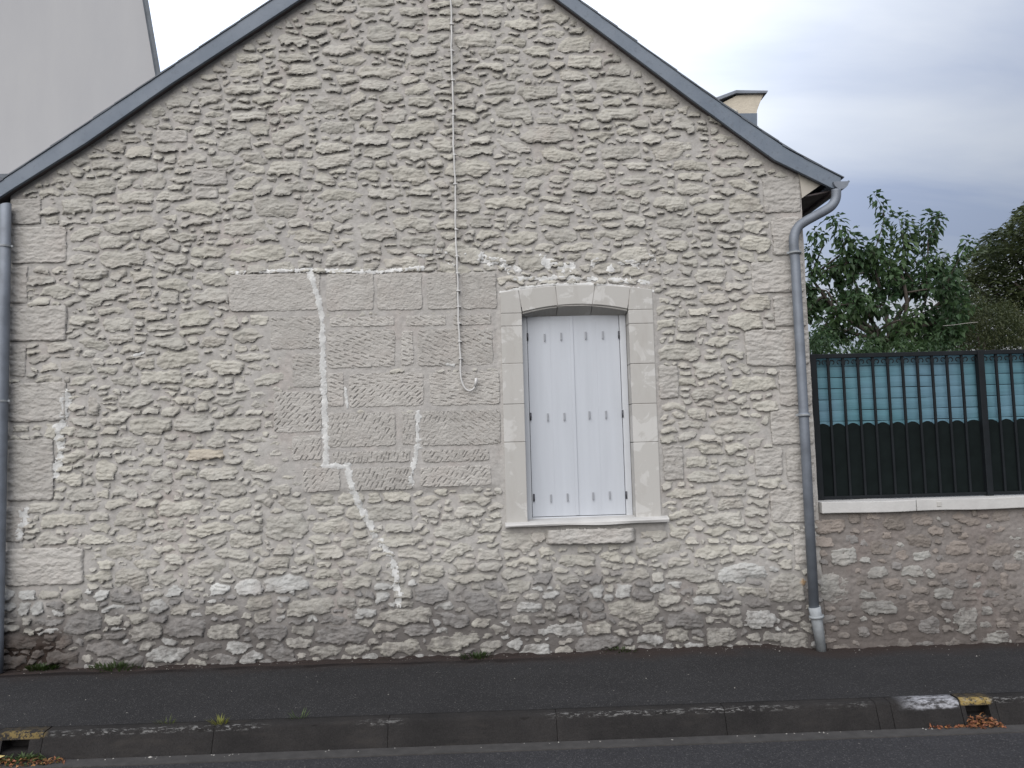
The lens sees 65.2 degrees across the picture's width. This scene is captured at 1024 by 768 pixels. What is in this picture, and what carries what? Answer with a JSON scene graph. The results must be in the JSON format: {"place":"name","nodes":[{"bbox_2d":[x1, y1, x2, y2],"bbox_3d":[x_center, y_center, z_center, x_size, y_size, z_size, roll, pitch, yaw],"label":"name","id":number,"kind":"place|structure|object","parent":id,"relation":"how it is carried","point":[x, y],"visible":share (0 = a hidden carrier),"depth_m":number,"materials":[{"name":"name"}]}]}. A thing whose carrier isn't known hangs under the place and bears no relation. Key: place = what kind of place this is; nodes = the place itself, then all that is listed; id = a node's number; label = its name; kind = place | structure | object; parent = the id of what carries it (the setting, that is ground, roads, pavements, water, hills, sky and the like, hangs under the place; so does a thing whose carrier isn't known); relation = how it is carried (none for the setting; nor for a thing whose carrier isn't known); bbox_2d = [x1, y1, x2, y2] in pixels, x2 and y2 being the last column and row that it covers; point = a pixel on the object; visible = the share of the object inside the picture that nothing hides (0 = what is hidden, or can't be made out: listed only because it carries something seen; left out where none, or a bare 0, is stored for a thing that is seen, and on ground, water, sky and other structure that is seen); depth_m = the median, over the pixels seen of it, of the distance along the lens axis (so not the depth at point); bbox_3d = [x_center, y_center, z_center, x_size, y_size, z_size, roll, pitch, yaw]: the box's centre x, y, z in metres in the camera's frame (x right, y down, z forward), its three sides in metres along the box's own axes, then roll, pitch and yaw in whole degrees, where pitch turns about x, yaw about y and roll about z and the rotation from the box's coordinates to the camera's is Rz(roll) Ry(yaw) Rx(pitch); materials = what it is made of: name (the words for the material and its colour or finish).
{"place":"outdoors","nodes":[
{"label":"outdoors","id":0,"kind":"place"},
{"bbox_2d":[0,642,1023,728],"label":"pavement","id":1,"kind":"structure","parent":0,"point":[412,684],"depth_m":5.39,"materials":[{"name":"grey asphalt"}]},
{"bbox_2d":[24,662,59,671],"bbox_3d":[-3.546,2.131,6.044,0.281,0.057,0.162,-1,-4,-1],"label":"weed","id":2,"kind":"object","parent":1,"relation":"on","point":[40,666],"visible":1,"depth_m":6.04,"materials":[{"name":"green plant"}]},
{"bbox_2d":[88,661,140,672],"bbox_3d":[-2.990,2.117,6.000,0.427,0.051,0.225,-1,-4,-1],"label":"weed","id":3,"kind":"object","parent":1,"relation":"on","point":[104,665],"visible":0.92,"depth_m":6.02,"materials":[{"name":"green plant"}]},
{"bbox_2d":[0,0,849,673],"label":"stone house","id":4,"kind":"structure","parent":1,"relation":"on","point":[246,416],"depth_m":6.32,"materials":[{"name":"stone"}]},
{"bbox_2d":[450,0,477,391],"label":"wall cable","id":5,"kind":"object","parent":4,"relation":"attached to","point":[455,228],"depth_m":6.36,"materials":[{"name":"grey plastic"}]},
{"bbox_2d":[460,651,491,659],"bbox_3d":[-0.275,2.050,6.047,0.266,0.050,0.155,-2,-4,11],"label":"weed","id":6,"kind":"object","parent":1,"relation":"on","point":[477,655],"visible":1,"depth_m":6.06,"materials":[{"name":"green plant"}]},
{"bbox_2d":[608,646,635,652],"bbox_3d":[0.832,2.028,6.122,0.282,0.034,0.173,-1,-4,-1],"label":"weed","id":7,"kind":"object","parent":1,"relation":"on","point":[616,647],"visible":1,"depth_m":6.13,"materials":[{"name":"green plant"}]},
{"bbox_2d":[105,725,997,759],"bbox_3d":[0.007,2.084,4.627,6.452,0.008,0.055,-1,-4,-1],"label":"grit","id":8,"kind":"object","parent":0,"point":[481,747],"visible":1,"depth_m":4.62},
{"bbox_2d":[85,733,1023,767],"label":"road","id":9,"kind":"structure","parent":0,"point":[1004,750],"depth_m":4.42,"materials":[{"name":"grey asphalt"}]},
{"bbox_2d":[148,0,1023,353],"label":"sky","id":10,"kind":"structure","parent":0,"point":[920,103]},
{"label":"ground","id":11,"kind":"structure","parent":0,"visible":0},
{"bbox_2d":[0,0,159,178],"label":"neighbour building","id":12,"kind":"structure","parent":11,"relation":"on","point":[67,67],"depth_m":11.53,"materials":[{"name":"paint"}]},
{"bbox_2d":[0,692,1023,761],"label":"kerb","id":13,"kind":"structure","parent":11,"relation":"on","point":[450,728],"depth_m":4.71,"materials":[{"name":"concrete"}]},
{"bbox_2d":[204,714,230,724],"bbox_3d":[-1.732,1.978,4.706,0.161,0.055,0.107,-1,-4,-1],"label":"weed","id":14,"kind":"object","parent":13,"relation":"on","point":[221,719],"visible":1,"depth_m":4.72,"materials":[{"name":"green plant"}]},
{"bbox_2d":[0,724,1023,767],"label":"gutter channel","id":15,"kind":"object","parent":11,"relation":"on","point":[461,749],"visible":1,"depth_m":4.59,"materials":[{"name":"concrete"}]},
{"bbox_2d":[0,756,64,766],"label":"leaf litter","id":16,"kind":"object","parent":15,"relation":"on","point":[33,760],"visible":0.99,"depth_m":4.54,"materials":[{"name":"brown plant"}]},
{"bbox_2d":[1,751,45,761],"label":"weed","id":17,"kind":"object","parent":16,"relation":"on","point":[29,756],"visible":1,"depth_m":4.57,"materials":[{"name":"green plant"}]},
{"bbox_2d":[929,724,968,728],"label":"leaf litter","id":18,"kind":"object","parent":15,"relation":"on","point":[956,726],"visible":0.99,"depth_m":4.71,"materials":[{"name":"brown plant"}]},
{"bbox_2d":[964,712,1006,728],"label":"leaf litter","id":19,"kind":"object","parent":15,"relation":"on","point":[989,723],"visible":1,"depth_m":4.72,"materials":[{"name":"brown plant"}]},
{"bbox_2d":[809,320,862,353],"bbox_3d":[3.692,0.798,9.391,0.933,3.224,1.875,-3,-5,19],"label":"shrub","id":20,"kind":"object","parent":11,"relation":"on","point":[816,348],"visible":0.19,"depth_m":9.09,"materials":[{"name":"green plant"}]},
{"bbox_2d":[804,189,981,352],"bbox_3d":[5.355,-0.201,11.016,3.223,5.165,2.265,-1,-4,-1],"label":"cherry tree","id":21,"kind":"object","parent":11,"relation":"on","point":[858,307],"visible":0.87,"depth_m":10.97,"materials":[{"name":"green plant"}]},
{"bbox_2d":[847,327,981,352],"bbox_3d":[5.107,0.783,9.990,2.537,3.230,1.738,-1,-4,-1],"label":"shrub","id":22,"kind":"object","parent":11,"relation":"on","point":[901,344],"visible":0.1,"depth_m":9.72,"materials":[{"name":"green plant"}]},
{"bbox_2d":[815,494,1023,648],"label":"garden wall","id":23,"kind":"structure","parent":11,"relation":"on","point":[924,571],"depth_m":6.28,"materials":[{"name":"stone"}]},
{"bbox_2d":[810,349,1023,499],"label":"iron fence","id":24,"kind":"object","parent":23,"relation":"on","point":[916,424],"visible":0.94,"depth_m":6.55,"materials":[{"name":"metal"}]},
{"bbox_2d":[907,260,1022,349],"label":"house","id":25,"kind":"structure","parent":11,"relation":"on","point":[933,302],"depth_m":35.43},
{"bbox_2d":[940,278,1023,350],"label":"shrub","id":26,"kind":"object","parent":11,"relation":"on","point":[995,337],"visible":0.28,"depth_m":11.88,"materials":[{"name":"green plant"}]},
{"bbox_2d":[955,201,1023,348],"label":"spreading tree","id":27,"kind":"object","parent":11,"relation":"on","point":[989,277],"visible":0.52,"depth_m":15.66,"materials":[{"name":"green plant"}]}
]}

